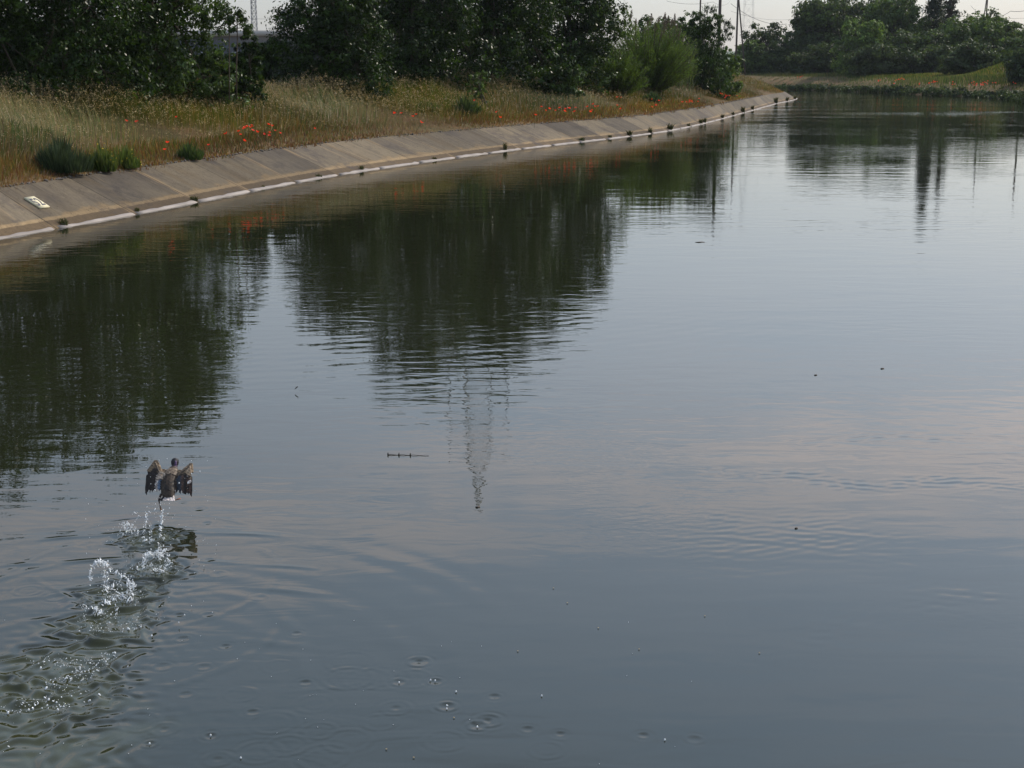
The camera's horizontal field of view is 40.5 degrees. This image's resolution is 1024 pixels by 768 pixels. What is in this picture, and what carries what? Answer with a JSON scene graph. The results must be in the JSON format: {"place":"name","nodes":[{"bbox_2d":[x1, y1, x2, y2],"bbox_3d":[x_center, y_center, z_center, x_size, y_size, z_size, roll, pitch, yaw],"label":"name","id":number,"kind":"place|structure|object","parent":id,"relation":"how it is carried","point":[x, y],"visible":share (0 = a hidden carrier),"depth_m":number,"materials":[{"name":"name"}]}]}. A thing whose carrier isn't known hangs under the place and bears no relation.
{"place":"outdoors","nodes":[
{"label":"outdoors","id":0,"kind":"place"},
{"bbox_2d":[0,67,783,188],"bbox_3d":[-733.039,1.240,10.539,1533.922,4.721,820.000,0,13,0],"label":"ground","id":1,"kind":"structure","parent":0,"point":[407,116],"depth_m":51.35,"materials":[{"name":"plant"}]},
{"bbox_2d":[0,16,50,103],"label":"undergrowth bush","id":2,"kind":"object","parent":1,"relation":"on","point":[28,64],"visible":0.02,"depth_m":56.09,"materials":[{"name":"green plant"}]},
{"bbox_2d":[0,117,52,138],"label":"green weed","id":3,"kind":"object","parent":1,"relation":"on","point":[36,127],"visible":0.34,"depth_m":41.40,"materials":[{"name":"green plant"}]},
{"bbox_2d":[0,0,87,113],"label":"broadleaf tree","id":4,"kind":"object","parent":1,"relation":"on","point":[15,11],"visible":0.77,"depth_m":48.82,"materials":[{"name":"green plant"}]},
{"bbox_2d":[31,123,96,173],"bbox_3d":[-12.224,-6.462,37.633,1.658,1.469,1.522,7,15,28],"label":"broom bush","id":5,"kind":"object","parent":1,"relation":"on","point":[61,158],"visible":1,"depth_m":37.40,"materials":[{"name":"green plant"}]},
{"bbox_2d":[37,18,115,101],"bbox_3d":[-18.720,-13.713,59.642,4.426,4.223,4.926,5,14,21],"label":"undergrowth bush","id":6,"kind":"object","parent":1,"relation":"on","point":[77,62],"visible":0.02,"depth_m":58.27,"materials":[{"name":"green plant"}]},
{"bbox_2d":[0,0,177,116],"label":"broadleaf tree","id":7,"kind":"object","parent":1,"relation":"on","point":[65,32],"visible":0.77,"depth_m":50.68,"materials":[{"name":"green plant"}]},
{"bbox_2d":[89,136,117,171],"bbox_3d":[-11.595,-6.503,39.109,0.990,1.053,0.822,0,13,0],"label":"flowering weed","id":8,"kind":"object","parent":1,"relation":"on","point":[103,161],"visible":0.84,"depth_m":39.00,"materials":[{"name":"green plant"}]},
{"bbox_2d":[108,138,141,168],"bbox_3d":[-11.249,-6.715,40.312,0.932,0.906,1.035,0,13,0],"label":"green weed","id":9,"kind":"object","parent":1,"relation":"on","point":[126,159],"visible":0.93,"depth_m":40.21,"materials":[{"name":"green plant"}]},
{"bbox_2d":[67,0,257,117],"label":"broadleaf tree","id":10,"kind":"object","parent":1,"relation":"on","point":[172,81],"visible":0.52,"depth_m":54.84,"materials":[{"name":"green plant"}]},
{"bbox_2d":[174,139,204,159],"bbox_3d":[-10.330,-7.499,44.389,0.994,0.648,1.118,0,13,0],"label":"leafy weed","id":11,"kind":"object","parent":1,"relation":"on","point":[187,152],"visible":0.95,"depth_m":44.06,"materials":[{"name":"green plant"}]},
{"bbox_2d":[189,48,244,109],"bbox_3d":[-12.049,-12.135,56.564,2.796,3.091,2.541,0,13,0],"label":"shrub","id":12,"kind":"object","parent":1,"relation":"on","point":[211,61],"visible":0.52,"depth_m":56.23,"materials":[{"name":"green plant"}]},
{"bbox_2d":[212,0,254,99],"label":"young tree","id":13,"kind":"object","parent":1,"relation":"on","point":[247,29],"visible":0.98,"depth_m":54.17,"materials":[{"name":"green plant"}]},
{"bbox_2d":[223,34,267,104],"bbox_3d":[-11.082,-12.670,57.583,1.918,3.794,1.654,0,13,0],"label":"shrub","id":14,"kind":"object","parent":1,"relation":"on","point":[246,65],"visible":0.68,"depth_m":57.31,"materials":[{"name":"green plant"}]},
{"bbox_2d":[165,30,354,80],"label":"warehouse","id":15,"kind":"structure","parent":1,"relation":"on","point":[260,34],"depth_m":145.61,"materials":[{"name":"metal"}]},
{"bbox_2d":[241,38,297,96],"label":"undergrowth bush","id":16,"kind":"object","parent":1,"relation":"on","point":[269,63],"visible":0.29,"depth_m":71.42,"materials":[{"name":"green plant"}]},
{"bbox_2d":[0,67,557,114],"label":"wild oats","id":17,"kind":"object","parent":1,"relation":"on","point":[295,83],"visible":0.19,"depth_m":50.90,"materials":[{"name":"beige plant"}]},
{"bbox_2d":[260,0,398,103],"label":"broadleaf tree","id":18,"kind":"object","parent":1,"relation":"on","point":[324,35],"visible":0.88,"depth_m":68.13,"materials":[{"name":"green plant"}]},
{"bbox_2d":[302,13,389,84],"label":"undergrowth bush","id":19,"kind":"object","parent":1,"relation":"on","point":[330,61],"visible":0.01,"depth_m":82.41,"materials":[{"name":"green plant"}]},
{"bbox_2d":[340,0,508,92],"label":"broadleaf tree","id":20,"kind":"object","parent":1,"relation":"on","point":[408,17],"visible":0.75,"depth_m":76.39,"materials":[{"name":"green plant"}]},
{"bbox_2d":[383,1,478,80],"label":"undergrowth bush","id":21,"kind":"object","parent":1,"relation":"on","point":[431,49],"visible":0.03,"depth_m":89.24,"materials":[{"name":"green plant"}]},
{"bbox_2d":[452,92,481,115],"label":"green weed","id":22,"kind":"object","parent":1,"relation":"on","point":[466,104],"visible":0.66,"depth_m":70.09,"materials":[{"name":"green plant"}]},
{"bbox_2d":[466,70,487,108],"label":"shrub","id":23,"kind":"object","parent":1,"relation":"on","point":[480,87],"visible":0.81,"depth_m":74.23,"materials":[{"name":"green plant"}]},
{"bbox_2d":[418,0,575,91],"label":"broadleaf tree","id":24,"kind":"object","parent":1,"relation":"on","point":[493,19],"visible":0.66,"depth_m":82.05,"materials":[{"name":"green plant"}]},
{"bbox_2d":[473,8,546,81],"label":"undergrowth bush","id":25,"kind":"object","parent":1,"relation":"on","point":[512,71],"visible":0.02,"depth_m":95.53,"materials":[{"name":"green plant"}]},
{"bbox_2d":[522,64,586,100],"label":"shrub","id":26,"kind":"object","parent":1,"relation":"on","point":[575,73],"visible":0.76,"depth_m":83.42,"materials":[{"name":"green plant"}]},
{"bbox_2d":[504,0,633,97],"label":"broadleaf tree","id":27,"kind":"object","parent":1,"relation":"on","point":[578,44],"visible":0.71,"depth_m":90.20,"materials":[{"name":"green plant"}]},
{"bbox_2d":[566,41,616,75],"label":"undergrowth bush","id":28,"kind":"object","parent":1,"relation":"on","point":[605,50],"visible":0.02,"depth_m":98.70,"materials":[{"name":"green plant"}]},
{"bbox_2d":[587,44,649,96],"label":"feathery bush","id":29,"kind":"object","parent":1,"relation":"on","point":[626,79],"visible":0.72,"depth_m":94.11,"materials":[{"name":"green plant"}]},
{"bbox_2d":[642,90,661,102],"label":"green weed","id":30,"kind":"object","parent":1,"relation":"on","point":[653,96],"visible":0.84,"depth_m":96.27,"materials":[{"name":"green plant"}]},
{"bbox_2d":[603,18,703,93],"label":"feathery bush","id":31,"kind":"object","parent":1,"relation":"on","point":[665,72],"visible":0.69,"depth_m":101.23,"materials":[{"name":"green plant"}]},
{"bbox_2d":[624,13,684,86],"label":"shrub","id":32,"kind":"object","parent":1,"relation":"on","point":[640,21],"visible":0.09,"depth_m":115.94,"materials":[{"name":"green plant"}]},
{"bbox_2d":[623,10,698,90],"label":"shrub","id":33,"kind":"object","parent":1,"relation":"on","point":[678,35],"visible":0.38,"depth_m":111.41,"materials":[{"name":"green plant"}]},
{"bbox_2d":[665,10,714,86],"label":"shrub","id":34,"kind":"object","parent":1,"relation":"on","point":[681,19],"visible":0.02,"depth_m":123.50,"materials":[{"name":"green plant"}]},
{"bbox_2d":[677,3,734,99],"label":"shrub","id":35,"kind":"object","parent":1,"relation":"on","point":[705,52],"visible":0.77,"depth_m":120.00,"materials":[{"name":"green plant"}]},
{"bbox_2d":[717,0,721,43],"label":"wooden pole","id":36,"kind":"object","parent":1,"relation":"on","point":[719,7],"visible":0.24,"depth_m":135.19,"materials":[{"name":"brown wood"}]},
{"bbox_2d":[705,46,745,96],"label":"shrub","id":37,"kind":"object","parent":1,"relation":"on","point":[731,70],"visible":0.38,"depth_m":129.06,"materials":[{"name":"green plant"}]},
{"bbox_2d":[0,91,793,235],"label":"concrete bank","id":38,"kind":"structure","parent":0,"point":[78,199],"depth_m":47.70,"materials":[{"name":"concrete"}]},
{"bbox_2d":[24,196,49,208],"bbox_3d":[-11.742,-4.484,34.326,0.500,0.050,0.377,32,20,8],"label":"number plate","id":39,"kind":"object","parent":38,"relation":"on","point":[36,202],"visible":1,"depth_m":34.27,"materials":[{"name":"beige paint"}]},
{"bbox_2d":[56,218,68,224],"bbox_3d":[-11.003,-3.978,34.014,0.382,0.265,0.256,0,13,0],"label":"waterline weed","id":40,"kind":"object","parent":38,"relation":"on","point":[64,222],"visible":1,"depth_m":33.98,"materials":[{"name":"green plant"}]},
{"bbox_2d":[0,95,762,187],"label":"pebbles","id":41,"kind":"object","parent":38,"relation":"on","point":[60,178],"visible":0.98,"depth_m":52.20,"materials":[{"name":"stone"}]},
{"bbox_2d":[0,98,796,238],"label":"waterline ledge","id":42,"kind":"object","parent":38,"relation":"on","point":[147,210],"visible":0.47,"depth_m":45.66,"materials":[{"name":"concrete"}]},
{"bbox_2d":[666,123,673,129],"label":"waterline weed","id":43,"kind":"object","parent":38,"relation":"on","point":[669,126],"visible":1,"depth_m":86.04,"materials":[{"name":"green plant"}]},
{"bbox_2d":[0,90,1023,767],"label":"water","id":44,"kind":"structure","parent":0,"point":[614,408],"depth_m":13.81,"materials":[{"name":"liquid"}]},
{"bbox_2d":[1,686,100,746],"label":"water spray","id":45,"kind":"object","parent":44,"relation":"on","point":[47,704],"visible":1,"depth_m":8.47,"materials":[{"name":"white"}]},
{"bbox_2d":[33,647,127,689],"bbox_3d":[-2.808,1.765,8.949,0.605,0.194,0.496,-5,14,-20],"label":"water spray","id":46,"kind":"object","parent":44,"relation":"on","point":[75,668],"visible":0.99,"depth_m":8.93,"materials":[{"name":"white"}]},
{"bbox_2d":[88,558,142,605],"bbox_3d":[-2.927,1.421,10.214,0.445,0.322,0.389,0,13,0],"label":"water spray","id":47,"kind":"object","parent":44,"relation":"on","point":[99,561],"visible":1,"depth_m":10.22,"materials":[{"name":"white"}]},
{"bbox_2d":[78,604,184,636],"bbox_3d":[-2.660,1.589,9.666,0.772,0.215,0.509,0,13,0],"label":"water spray","id":48,"kind":"object","parent":44,"relation":"on","point":[101,612],"visible":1,"depth_m":9.65,"materials":[{"name":"white"}]},
{"bbox_2d":[107,502,170,545],"bbox_3d":[-3.056,1.104,11.443,0.593,0.379,0.289,1,13,6],"label":"water spray","id":49,"kind":"object","parent":44,"relation":"on","point":[128,524],"visible":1,"depth_m":11.45,"materials":[{"name":"white"}]},
{"bbox_2d":[86,460,215,614],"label":"flying drops","id":50,"kind":"object","parent":44,"relation":"on","point":[167,513],"visible":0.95,"depth_m":11.54,"materials":[{"name":"white liquid"}]},
{"bbox_2d":[130,542,178,573],"bbox_3d":[-2.777,1.341,10.738,0.403,0.238,0.242,5,14,19],"label":"water spray","id":51,"kind":"object","parent":44,"relation":"on","point":[155,552],"visible":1,"depth_m":10.72,"materials":[{"name":"white"}]},
{"bbox_2d":[145,458,192,510],"bbox_3d":[-2.979,0.879,12.154,0.359,0.402,0.376,-12,18,-43],"label":"duck","id":52,"kind":"object","parent":44,"relation":"on","point":[168,485],"visible":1,"depth_m":12.14},
{"bbox_2d":[3,641,691,763],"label":"surface drops","id":53,"kind":"object","parent":44,"relation":"on","point":[393,724],"visible":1,"depth_m":8.43,"materials":[{"name":"white liquid"}]},
{"bbox_2d":[25,0,1023,65],"label":"sky","id":54,"kind":"structure","parent":0,"point":[774,10],"materials":[{"name":"white"}]},
{"bbox_2d":[444,62,1023,96],"bbox_3d":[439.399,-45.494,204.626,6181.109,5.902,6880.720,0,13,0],"label":"bank","id":55,"kind":"structure","parent":0,"point":[796,81],"depth_m":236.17,"materials":[{"name":"plant"}]},
{"bbox_2d":[250,0,257,29],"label":"lattice mast","id":56,"kind":"object","parent":55,"relation":"on","point":[254,10],"visible":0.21,"depth_m":318.95,"materials":[{"name":"metal"}]},
{"bbox_2d":[735,0,745,75],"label":"wooden pole","id":57,"kind":"object","parent":55,"relation":"on","point":[738,5],"visible":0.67,"depth_m":259.81,"materials":[{"name":"brown wood"}]},
{"bbox_2d":[742,0,753,28],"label":"distant pylon","id":58,"kind":"object","parent":55,"relation":"on","point":[746,11],"visible":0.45,"depth_m":619.42,"materials":[{"name":"metal"}]},
{"bbox_2d":[732,39,776,74],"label":"distant bush","id":59,"kind":"object","parent":55,"relation":"on","point":[754,60],"visible":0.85,"depth_m":271.14,"materials":[{"name":"green plant"}]},
{"bbox_2d":[734,21,790,74],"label":"distant tree","id":60,"kind":"object","parent":55,"relation":"on","point":[767,36],"visible":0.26,"depth_m":278.83,"materials":[{"name":"green plant"}]},
{"bbox_2d":[776,83,802,89],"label":"waterside shrub","id":61,"kind":"object","parent":55,"relation":"on","point":[790,87],"visible":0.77,"depth_m":241.31,"materials":[{"name":"plant"}]},
{"bbox_2d":[755,36,841,74],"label":"distant bush","id":62,"kind":"object","parent":55,"relation":"on","point":[777,58],"visible":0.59,"depth_m":270.59,"materials":[{"name":"green plant"}]},
{"bbox_2d":[796,83,816,89],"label":"waterside shrub","id":63,"kind":"object","parent":55,"relation":"on","point":[802,86],"visible":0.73,"depth_m":238.75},
{"bbox_2d":[782,1,840,47],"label":"distant tree","id":64,"kind":"object","parent":55,"relation":"on","point":[794,19],"visible":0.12,"depth_m":275.87,"materials":[{"name":"green plant"}]},
{"bbox_2d":[781,0,850,73],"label":"distant tree","id":65,"kind":"object","parent":55,"relation":"on","point":[824,15],"visible":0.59,"depth_m":271.19,"materials":[{"name":"green plant"}]},
{"bbox_2d":[805,82,832,90],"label":"waterside shrub","id":66,"kind":"object","parent":55,"relation":"on","point":[811,85],"visible":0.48,"depth_m":236.23,"materials":[{"name":"plant"}]},
{"bbox_2d":[784,41,856,74],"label":"distant bush","id":67,"kind":"object","parent":55,"relation":"on","point":[820,55],"visible":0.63,"depth_m":261.59,"materials":[{"name":"green plant"}]},
{"bbox_2d":[816,84,833,90],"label":"waterside shrub","id":68,"kind":"object","parent":55,"relation":"on","point":[825,87],"visible":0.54,"depth_m":233.10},
{"bbox_2d":[829,84,849,90],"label":"waterside shrub","id":69,"kind":"object","parent":55,"relation":"on","point":[832,87],"visible":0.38,"depth_m":230.35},
{"bbox_2d":[824,0,861,33],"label":"distant tree","id":70,"kind":"object","parent":55,"relation":"on","point":[846,2],"visible":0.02,"depth_m":276.84,"materials":[{"name":"green plant"}]},
{"bbox_2d":[834,84,857,90],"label":"waterside shrub","id":71,"kind":"object","parent":55,"relation":"on","point":[845,88],"visible":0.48,"depth_m":226.65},
{"bbox_2d":[849,85,869,91],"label":"waterside shrub","id":72,"kind":"object","parent":55,"relation":"on","point":[854,89],"visible":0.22,"depth_m":221.97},
{"bbox_2d":[828,15,892,75],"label":"distant tree","id":73,"kind":"object","parent":55,"relation":"on","point":[862,35],"visible":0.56,"depth_m":247.73,"materials":[{"name":"green plant"}]},
{"bbox_2d":[837,0,890,46],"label":"distant tree","id":74,"kind":"object","parent":55,"relation":"on","point":[854,8],"visible":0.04,"depth_m":269.98,"materials":[{"name":"green plant"}]},
{"bbox_2d":[857,85,874,91],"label":"waterside shrub","id":75,"kind":"object","parent":55,"relation":"on","point":[863,88],"visible":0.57,"depth_m":219.07,"materials":[{"name":"plant"}]},
{"bbox_2d":[842,41,925,77],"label":"distant bush","id":76,"kind":"object","parent":55,"relation":"on","point":[869,58],"visible":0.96,"depth_m":239.52,"materials":[{"name":"green plant"}]},
{"bbox_2d":[875,84,896,92],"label":"waterside shrub","id":77,"kind":"object","parent":55,"relation":"on","point":[877,88],"visible":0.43,"depth_m":212.40,"materials":[{"name":"plant"}]},
{"bbox_2d":[865,0,920,23],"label":"distant tree","id":78,"kind":"object","parent":55,"relation":"on","point":[895,1],"visible":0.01,"depth_m":277.83,"materials":[{"name":"green plant"}]},
{"bbox_2d":[885,86,902,92],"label":"waterside shrub","id":79,"kind":"object","parent":55,"relation":"on","point":[889,89],"visible":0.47,"depth_m":209.13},
{"bbox_2d":[857,0,933,39],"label":"distant tree","id":80,"kind":"object","parent":55,"relation":"on","point":[899,16],"visible":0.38,"depth_m":259.95,"materials":[{"name":"green plant"}]},
{"bbox_2d":[891,84,914,93],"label":"waterside shrub","id":81,"kind":"object","parent":55,"relation":"on","point":[901,87],"visible":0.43,"depth_m":206.33,"materials":[{"name":"plant"}]},
{"bbox_2d":[895,85,925,93],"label":"waterside shrub","id":82,"kind":"object","parent":55,"relation":"on","point":[909,91],"visible":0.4,"depth_m":203.20,"materials":[{"name":"plant"}]},
{"bbox_2d":[881,27,944,72],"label":"distant bush","id":83,"kind":"object","parent":55,"relation":"on","point":[911,40],"visible":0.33,"depth_m":244.35,"materials":[{"name":"green plant"}]},
{"bbox_2d":[912,86,931,94],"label":"waterside shrub","id":84,"kind":"object","parent":55,"relation":"on","point":[919,90],"visible":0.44,"depth_m":199.26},
{"bbox_2d":[897,42,957,73],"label":"distant bush","id":85,"kind":"object","parent":55,"relation":"on","point":[929,55],"visible":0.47,"depth_m":239.38,"materials":[{"name":"green plant"}]},
{"bbox_2d":[893,25,961,70],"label":"distant tree","id":86,"kind":"object","parent":55,"relation":"on","point":[940,39],"visible":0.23,"depth_m":246.59,"materials":[{"name":"green plant"}]},
{"bbox_2d":[921,0,946,32],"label":"cypress","id":87,"kind":"object","parent":55,"relation":"on","point":[934,8],"visible":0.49,"depth_m":261.96,"materials":[{"name":"green plant"}]},
{"bbox_2d":[924,86,946,94],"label":"waterside shrub","id":88,"kind":"object","parent":55,"relation":"on","point":[927,92],"visible":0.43,"depth_m":195.34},
{"bbox_2d":[930,87,958,95],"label":"waterside shrub","id":89,"kind":"object","parent":55,"relation":"on","point":[936,92],"visible":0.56,"depth_m":193.16,"materials":[{"name":"plant"}]},
{"bbox_2d":[940,0,965,29],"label":"conifer","id":90,"kind":"object","parent":55,"relation":"on","point":[950,7],"visible":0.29,"depth_m":275.12,"materials":[{"name":"green plant"}]},
{"bbox_2d":[943,85,968,95],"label":"waterside shrub","id":91,"kind":"object","parent":55,"relation":"on","point":[955,92],"visible":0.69,"depth_m":190.00,"materials":[{"name":"plant"}]},
{"bbox_2d":[938,16,993,45],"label":"distant tree","id":92,"kind":"object","parent":55,"relation":"on","point":[957,30],"visible":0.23,"depth_m":248.10,"materials":[{"name":"green plant"}]},
{"bbox_2d":[935,42,1000,74],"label":"distant bush","id":93,"kind":"object","parent":55,"relation":"on","point":[970,58],"visible":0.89,"depth_m":218.93,"materials":[{"name":"green plant"}]},
{"bbox_2d":[960,89,980,96],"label":"waterside shrub","id":94,"kind":"object","parent":55,"relation":"on","point":[963,92],"visible":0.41,"depth_m":185.68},
{"bbox_2d":[936,38,1006,65],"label":"distant bush","id":95,"kind":"object","parent":55,"relation":"on","point":[998,49],"visible":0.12,"depth_m":237.23,"materials":[{"name":"green plant"}]},
{"bbox_2d":[966,89,987,96],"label":"waterside shrub","id":96,"kind":"object","parent":55,"relation":"on","point":[973,94],"visible":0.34,"depth_m":182.89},
{"bbox_2d":[976,91,997,97],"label":"waterside shrub","id":97,"kind":"object","parent":55,"relation":"on","point":[987,93],"visible":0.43,"depth_m":180.11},
{"bbox_2d":[963,7,1017,39],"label":"distant tree","id":98,"kind":"object","parent":55,"relation":"on","point":[994,18],"visible":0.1,"depth_m":252.58,"materials":[{"name":"green plant"}]},
{"bbox_2d":[973,16,1023,53],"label":"distant tree","id":99,"kind":"object","parent":55,"relation":"on","point":[1001,29],"visible":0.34,"depth_m":241.67,"materials":[{"name":"green plant"}]},
{"bbox_2d":[983,88,1016,97],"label":"waterside shrub","id":100,"kind":"object","parent":55,"relation":"on","point":[999,93],"visible":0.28,"depth_m":175.72,"materials":[{"name":"plant"}]},
{"bbox_2d":[989,22,1023,49],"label":"distant tree","id":101,"kind":"object","parent":55,"relation":"on","point":[1022,29],"visible":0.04,"depth_m":246.71,"materials":[{"name":"green plant"}]},
{"bbox_2d":[993,36,1022,64],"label":"distant tree","id":102,"kind":"object","parent":55,"relation":"on","point":[1015,41],"visible":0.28,"depth_m":232.78,"materials":[{"name":"green plant"}]},
{"bbox_2d":[992,89,1023,98],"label":"waterside shrub","id":103,"kind":"object","parent":55,"relation":"on","point":[1003,96],"visible":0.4,"depth_m":170.24,"materials":[{"name":"plant"}]},
{"bbox_2d":[1005,91,1018,99],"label":"waterside shrub","id":104,"kind":"object","parent":55,"relation":"on","point":[1008,97],"visible":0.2,"depth_m":166.48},
{"bbox_2d":[1001,39,1023,76],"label":"distant bush","id":105,"kind":"object","parent":55,"relation":"on","point":[1008,57],"visible":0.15,"depth_m":190.91,"materials":[{"name":"green plant"}]},
{"bbox_2d":[1004,48,1023,84],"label":"distant bush","id":106,"kind":"object","parent":55,"relation":"on","point":[1015,64],"visible":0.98,"depth_m":180.85,"materials":[{"name":"green plant"}]},
{"bbox_2d":[1009,90,1022,100],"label":"waterside shrub","id":107,"kind":"object","parent":55,"relation":"on","point":[1014,97],"visible":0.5,"depth_m":162.38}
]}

